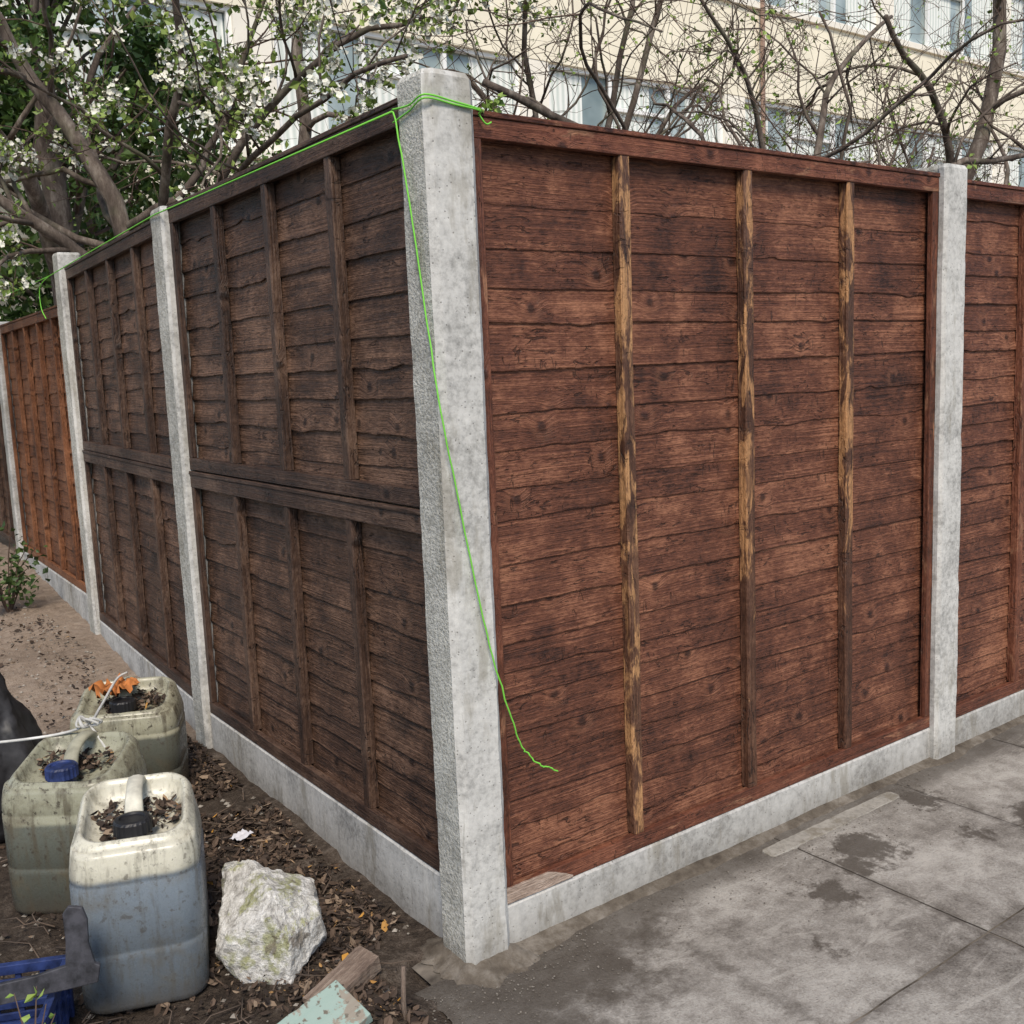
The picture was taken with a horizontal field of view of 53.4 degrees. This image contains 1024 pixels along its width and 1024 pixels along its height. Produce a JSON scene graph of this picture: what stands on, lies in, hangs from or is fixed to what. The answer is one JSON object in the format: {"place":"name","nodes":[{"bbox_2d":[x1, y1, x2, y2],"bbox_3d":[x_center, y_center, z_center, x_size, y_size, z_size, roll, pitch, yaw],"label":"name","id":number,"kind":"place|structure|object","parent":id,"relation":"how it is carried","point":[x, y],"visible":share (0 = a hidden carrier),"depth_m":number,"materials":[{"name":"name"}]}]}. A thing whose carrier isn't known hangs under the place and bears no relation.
{"place":"outdoors","nodes":[
{"label":"outdoors","id":0,"kind":"place"},
{"bbox_2d":[0,534,15,551],"bbox_3d":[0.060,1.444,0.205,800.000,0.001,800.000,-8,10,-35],"label":"ground","id":1,"kind":"structure","parent":0,"point":[4,541],"depth_m":9.69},
{"bbox_2d":[0,322,28,559],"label":"concrete post","id":2,"kind":"object","parent":1,"relation":"on","point":[10,461],"visible":0.32,"depth_m":7.05,"materials":[{"name":"grey concrete"}]},
{"bbox_2d":[0,405,15,545],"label":"fence panel","id":3,"kind":"object","parent":2,"relation":"attached to","point":[6,515],"visible":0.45,"depth_m":7.79,"materials":[{"name":"brown wood"}]},
{"bbox_2d":[0,18,32,321],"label":"evergreen tree","id":4,"kind":"object","parent":1,"relation":"on","point":[2,317],"visible":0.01,"depth_m":8.27,"materials":[{"name":"green plant"}]},
{"bbox_2d":[24,552,89,623],"bbox_3d":[-2.799,0.548,6.318,0.048,0.369,2.100,-8,10,-34],"label":"gravel board","id":5,"kind":"object","parent":1,"relation":"on","point":[73,596],"visible":0.27,"depth_m":6.02,"materials":[{"name":"concrete"}]},
{"bbox_2d":[0,305,86,592],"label":"fence panel","id":6,"kind":"object","parent":5,"relation":"on","point":[37,378],"visible":0.79,"depth_m":6.24,"materials":[{"name":"orange wood"}]},
{"bbox_2d":[52,252,105,634],"bbox_3d":[-2.199,-0.136,5.301,0.114,2.360,0.128,-8,10,-35],"label":"concrete post","id":7,"kind":"object","parent":1,"relation":"on","point":[60,260],"visible":0.45,"depth_m":5.21,"materials":[{"name":"grey concrete"}]},
{"bbox_2d":[0,0,246,305],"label":"tree","id":8,"kind":"object","parent":1,"relation":"on","point":[39,198],"visible":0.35,"depth_m":7.25,"materials":[{"name":"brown plant"}]},
{"bbox_2d":[0,0,270,321],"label":"evergreen tree","id":9,"kind":"object","parent":1,"relation":"on","point":[141,48],"visible":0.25,"depth_m":8.21,"materials":[{"name":"green plant"}]},
{"bbox_2d":[100,620,195,730],"bbox_3d":[-1.650,0.784,4.635,0.046,0.281,1.759,-8,10,-33],"label":"gravel board","id":10,"kind":"object","parent":1,"relation":"on","point":[139,664],"visible":0.24,"depth_m":4.69,"materials":[{"name":"concrete"}]},
{"bbox_2d":[82,450,192,696],"bbox_3d":[-1.667,0.203,4.558,0.066,0.890,1.759,-8,10,-33],"label":"fence panel","id":11,"kind":"object","parent":10,"relation":"on","point":[143,614],"visible":0.86,"depth_m":4.51,"materials":[{"name":"brown wood"}]},
{"bbox_2d":[64,220,171,467],"bbox_3d":[-1.702,-0.690,4.432,0.066,0.908,1.759,-8,10,-33],"label":"fence panel","id":12,"kind":"object","parent":11,"relation":"on","point":[115,292],"visible":0.86,"depth_m":4.39,"materials":[{"name":"brown wood"}]},
{"bbox_2d":[82,130,282,252],"bbox_3d":[-2.927,-1.940,10.434,2.780,4.058,2.888,4,10,36],"label":"evergreen tree","id":13,"kind":"object","parent":1,"relation":"on","point":[176,170],"visible":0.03,"depth_m":10.22,"materials":[{"name":"green plant"}]},
{"bbox_2d":[150,206,217,748],"bbox_3d":[-1.156,0.071,3.748,0.114,2.301,0.127,-8,10,-35],"label":"concrete post","id":14,"kind":"object","parent":1,"relation":"on","point":[168,323],"visible":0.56,"depth_m":3.66,"materials":[{"name":"grey concrete"}]},
{"bbox_2d":[0,0,559,248],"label":"tree","id":15,"kind":"object","parent":1,"relation":"on","point":[306,119],"visible":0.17,"depth_m":6.73,"materials":[{"name":"brown plant"}]},
{"bbox_2d":[0,0,613,308],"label":"blossom tree","id":16,"kind":"object","parent":1,"relation":"on","point":[114,210],"visible":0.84,"depth_m":4.99,"materials":[{"name":"white plant"}]},
{"bbox_2d":[210,713,442,937],"bbox_3d":[-0.616,0.952,3.154,0.046,0.282,1.626,-8,10,-35],"label":"gravel board","id":17,"kind":"object","parent":1,"relation":"on","point":[405,880],"visible":0.47,"depth_m":2.91,"materials":[{"name":"concrete"}]},
{"bbox_2d":[189,470,439,871],"bbox_3d":[-0.633,0.367,3.076,0.066,0.898,1.626,-8,10,-35],"label":"fence panel","id":18,"kind":"object","parent":17,"relation":"on","point":[316,598],"visible":0.93,"depth_m":2.94,"materials":[{"name":"brown wood"}]},
{"bbox_2d":[167,98,419,507],"bbox_3d":[-0.669,-0.534,2.950,0.066,0.913,1.626,-8,10,-35],"label":"fence panel","id":19,"kind":"object","parent":18,"relation":"on","point":[295,322],"visible":0.94,"depth_m":2.81,"materials":[{"name":"brown wood"}]},
{"bbox_2d":[396,68,508,964],"bbox_3d":[-0.120,0.216,2.345,0.128,2.324,0.132,-8,10,-35],"label":"concrete post","id":20,"kind":"object","parent":1,"relation":"on","point":[437,142],"visible":0.91,"depth_m":2.26,"materials":[{"name":"grey concrete"}]},
{"bbox_2d":[11,93,557,771],"bbox_3d":[-2.132,-0.395,4.836,0.298,1.559,6.647,-9,10,-39],"label":"green string","id":21,"kind":"object","parent":20,"relation":"attached to","point":[423,303],"visible":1,"depth_m":2.23,"materials":[{"name":"green fabric"}]},
{"bbox_2d":[0,0,1023,320],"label":"apartment building","id":22,"kind":"structure","parent":1,"relation":"on","point":[592,106],"depth_m":16.11,"materials":[{"name":"beige paint"}]},
{"bbox_2d":[2,0,239,146],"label":"window","id":23,"kind":"structure","parent":22,"relation":"in","point":[222,16],"depth_m":11.62,"materials":[{"name":"white glass"}]},
{"bbox_2d":[273,14,519,151],"bbox_3d":[-1.404,-5.401,13.456,3.700,1.620,0.105,-8,10,-35],"label":"window","id":24,"kind":"structure","parent":22,"relation":"in","point":[375,38],"depth_m":13.10,"materials":[{"name":"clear glass"}]},
{"bbox_2d":[548,63,722,142],"bbox_3d":[1.982,-5.887,15.893,3.700,1.620,0.105,-8,10,-35],"label":"window","id":25,"kind":"structure","parent":22,"relation":"in","point":[593,115],"depth_m":15.49,"materials":[{"name":"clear glass"}]},
{"bbox_2d":[745,98,874,163],"bbox_3d":[5.368,-6.373,18.329,3.700,1.620,0.105,-8,10,-35],"label":"window","id":26,"kind":"structure","parent":22,"relation":"in","point":[783,148],"depth_m":18.19,"materials":[{"name":"grey glass"}]},
{"bbox_2d":[754,0,875,30],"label":"window","id":27,"kind":"structure","parent":22,"relation":"in","point":[848,5],"depth_m":18.52,"materials":[{"name":"white glass"}]},
{"bbox_2d":[892,125,992,182],"bbox_3d":[8.754,-6.859,20.766,3.700,1.620,0.105,-8,10,-35],"label":"window","id":28,"kind":"structure","parent":22,"relation":"in","point":[931,142],"depth_m":20.58,"materials":[{"name":"grey glass"}]},
{"bbox_2d":[894,0,992,61],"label":"window","id":29,"kind":"structure","parent":22,"relation":"in","point":[931,15],"depth_m":20.38,"materials":[{"name":"white glass"}]},
{"bbox_2d":[1007,145,1023,186],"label":"window","id":30,"kind":"structure","parent":22,"relation":"in","point":[1014,174],"depth_m":22.44,"materials":[{"name":"white glass"}]},
{"bbox_2d":[1010,0,1023,70],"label":"window","id":31,"kind":"structure","parent":22,"relation":"in","point":[1013,28],"depth_m":21.99,"materials":[{"name":"white glass"}]},
{"bbox_2d":[232,0,891,150],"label":"shrub","id":32,"kind":"object","parent":1,"relation":"on","point":[610,117],"visible":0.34,"depth_m":5.61,"materials":[{"name":"brown plant"}]},
{"bbox_2d":[364,0,1023,181],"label":"tree","id":33,"kind":"object","parent":1,"relation":"on","point":[531,103],"visible":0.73,"depth_m":4.99,"materials":[{"name":"brown plant"}]},
{"bbox_2d":[508,728,929,942],"bbox_3d":[0.701,0.950,3.009,1.802,0.217,0.046,-8,10,-35],"label":"gravel board","id":34,"kind":"object","parent":1,"relation":"on","point":[553,905],"visible":0.53,"depth_m":2.86,"materials":[{"name":"concrete"}]},
{"bbox_2d":[473,110,939,903],"bbox_3d":[0.654,-0.067,2.872,1.802,1.837,0.066,-8,10,-35],"label":"fence panel","id":35,"kind":"object","parent":34,"relation":"on","point":[709,386],"visible":0.97,"depth_m":2.75,"materials":[{"name":"red wood"}]},
{"bbox_2d":[478,92,506,117],"bbox_3d":[-0.053,-0.889,2.231,0.072,0.057,0.054,-5,9,-19],"label":"leafy sprig","id":36,"kind":"object","parent":35,"relation":"on","point":[491,104],"visible":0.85,"depth_m":2.23,"materials":[{"name":"green plant"}]},
{"bbox_2d":[646,0,1023,168],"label":"shrub","id":37,"kind":"object","parent":1,"relation":"on","point":[893,155],"visible":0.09,"depth_m":8.26,"materials":[{"name":"brown plant"}]},
{"bbox_2d":[672,0,1023,185],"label":"shrub","id":38,"kind":"object","parent":1,"relation":"on","point":[914,148],"visible":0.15,"depth_m":5.87,"materials":[{"name":"brown plant"}]},
{"bbox_2d":[726,0,1023,185],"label":"shrub","id":39,"kind":"object","parent":1,"relation":"on","point":[927,136],"visible":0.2,"depth_m":8.02,"materials":[{"name":"brown plant"}]},
{"bbox_2d":[762,0,1023,184],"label":"tree","id":40,"kind":"object","parent":1,"relation":"on","point":[977,148],"visible":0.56,"depth_m":6.35,"materials":[{"name":"brown plant"}]},
{"bbox_2d":[915,163,966,759],"bbox_3d":[1.433,0.012,3.464,0.131,2.286,0.130,-8,10,-35],"label":"concrete post","id":41,"kind":"object","parent":1,"relation":"on","point":[952,204],"visible":0.52,"depth_m":3.37,"materials":[{"name":"grey concrete"}]},
{"bbox_2d":[955,689,1023,745],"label":"gravel board","id":42,"kind":"object","parent":1,"relation":"on","point":[982,720],"visible":0.44,"depth_m":3.73,"materials":[{"name":"concrete"}]},
{"bbox_2d":[956,179,1023,716],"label":"fence panel","id":43,"kind":"object","parent":42,"relation":"on","point":[990,664],"visible":0.79,"depth_m":3.64,"materials":[{"name":"red wood"}]},
{"bbox_2d":[0,542,452,1023],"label":"soil bed","id":44,"kind":"object","parent":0,"point":[401,945],"visible":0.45,"depth_m":2.95,"materials":[{"name":"brown soil"}]},
{"bbox_2d":[0,673,42,842],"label":"rubble sack","id":45,"kind":"object","parent":44,"relation":"on","point":[18,720],"visible":0.52,"depth_m":3.06,"materials":[{"name":"black plastic"}]},
{"bbox_2d":[0,521,50,612],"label":"leafy plant","id":46,"kind":"object","parent":44,"relation":"on","point":[13,578],"visible":0.94,"depth_m":5.81,"materials":[{"name":"green plant"}]},
{"bbox_2d":[6,986,55,1023],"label":"leafy plant","id":47,"kind":"object","parent":44,"relation":"on","point":[29,997],"visible":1,"depth_m":1.96,"materials":[{"name":"green plant"}]},
{"bbox_2d":[0,954,74,1023],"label":"plastic crate","id":48,"kind":"object","parent":44,"relation":"on","point":[60,1004],"visible":0.59,"depth_m":2.21,"materials":[{"name":"blue plastic"}]},
{"bbox_2d":[0,905,100,1004],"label":"broken bracket","id":49,"kind":"object","parent":48,"relation":"on","point":[80,967],"visible":0.99,"depth_m":2.07,"materials":[{"name":"grey metal"}]},
{"bbox_2d":[2,730,146,914],"bbox_3d":[-1.170,0.823,2.759,0.320,0.422,0.288,-2,8,2],"label":"jerrycan","id":50,"kind":"object","parent":44,"relation":"on","point":[39,815],"visible":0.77,"depth_m":2.63,"materials":[{"name":"white plastic"}]},
{"bbox_2d":[0,672,127,746],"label":"rope","id":51,"kind":"object","parent":50,"relation":"on","point":[90,720],"visible":0.94,"depth_m":2.83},
{"bbox_2d":[69,676,188,779],"bbox_3d":[-1.263,0.755,3.369,0.340,0.394,0.268,-4,8,-11],"label":"jerrycan","id":52,"kind":"object","parent":44,"relation":"on","point":[159,733],"visible":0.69,"depth_m":3.27,"materials":[{"name":"plastic"}]},
{"bbox_2d":[88,673,139,698],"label":"dead leaves","id":53,"kind":"object","parent":52,"relation":"on","point":[101,687],"visible":0.96,"depth_m":3.31,"materials":[{"name":"orange plant"}]},
{"bbox_2d":[69,772,209,1014],"bbox_3d":[-0.855,0.857,2.352,0.280,0.454,0.302,-5,8,-16],"label":"jerrycan","id":54,"kind":"object","parent":44,"relation":"on","point":[138,891],"visible":0.94,"depth_m":2.23,"materials":[{"name":"plastic"}]},
{"bbox_2d":[0,784,425,1023],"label":"fallen twigs","id":55,"kind":"object","parent":44,"relation":"on","point":[236,1006],"visible":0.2,"depth_m":2.50,"materials":[{"name":"brown wood"}]},
{"bbox_2d":[0,585,428,1023],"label":"leaf litter","id":56,"kind":"object","parent":44,"relation":"on","point":[326,903],"visible":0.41,"depth_m":2.74,"materials":[{"name":"brown plant"}]},
{"bbox_2d":[230,829,252,840],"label":"paper litter","id":57,"kind":"object","parent":56,"relation":"on","point":[241,834],"visible":1,"depth_m":3.02,"materials":[{"name":"white paper"}]},
{"bbox_2d":[215,859,327,984],"bbox_3d":[-0.585,0.993,2.414,0.287,0.278,0.239,0,11,-5],"label":"rock","id":58,"kind":"object","parent":44,"relation":"on","point":[271,926],"visible":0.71,"depth_m":2.35,"materials":[{"name":"stone"}]},
{"bbox_2d":[277,980,372,1023],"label":"painted board","id":59,"kind":"object","parent":44,"relation":"on","point":[335,1002],"visible":1,"depth_m":2.15,"materials":[{"name":"paint"}]},
{"bbox_2d":[303,945,381,1002],"bbox_3d":[-0.379,1.063,2.303,0.068,0.045,0.206,9,17,28],"label":"timber offcut","id":60,"kind":"object","parent":44,"relation":"on","point":[357,965],"visible":0.62,"depth_m":2.31,"materials":[{"name":"brown wood"}]},
{"bbox_2d":[401,965,406,1020],"bbox_3d":[-0.231,1.058,2.194,0.016,0.171,0.012,-1,8,9],"label":"wooden stake","id":61,"kind":"object","parent":44,"relation":"on","point":[403,992],"visible":1,"depth_m":2.19,"materials":[{"name":"brown wood"}]},
{"bbox_2d":[419,937,540,988],"bbox_3d":[-0.082,1.057,2.461,0.250,0.028,0.307,-8,10,-35],"label":"mortar collar","id":62,"kind":"object","parent":44,"relation":"on","point":[495,970],"visible":0.61,"depth_m":2.40,"materials":[{"name":"beige concrete"}]},
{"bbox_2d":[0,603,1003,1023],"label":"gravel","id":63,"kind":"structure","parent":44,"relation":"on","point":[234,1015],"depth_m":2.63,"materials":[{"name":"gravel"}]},
{"bbox_2d":[412,723,1023,1023],"bbox_3d":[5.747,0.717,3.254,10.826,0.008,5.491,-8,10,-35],"label":"pavement","id":64,"kind":"structure","parent":0,"point":[842,958],"depth_m":2.49,"materials":[{"name":"grey concrete"}]},
{"bbox_2d":[516,715,1023,954],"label":"mortar strip","id":65,"kind":"object","parent":64,"relation":"on","point":[547,939],"visible":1,"depth_m":2.88,"materials":[{"name":"grey concrete"}]},
{"bbox_2d":[762,792,899,856],"bbox_3d":[0.974,0.938,3.074,0.620,0.008,0.060,-8,10,-35],"label":"cement strip","id":66,"kind":"object","parent":64,"relation":"on","point":[795,841],"visible":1,"depth_m":3.05,"materials":[{"name":"grey concrete"}]}
]}

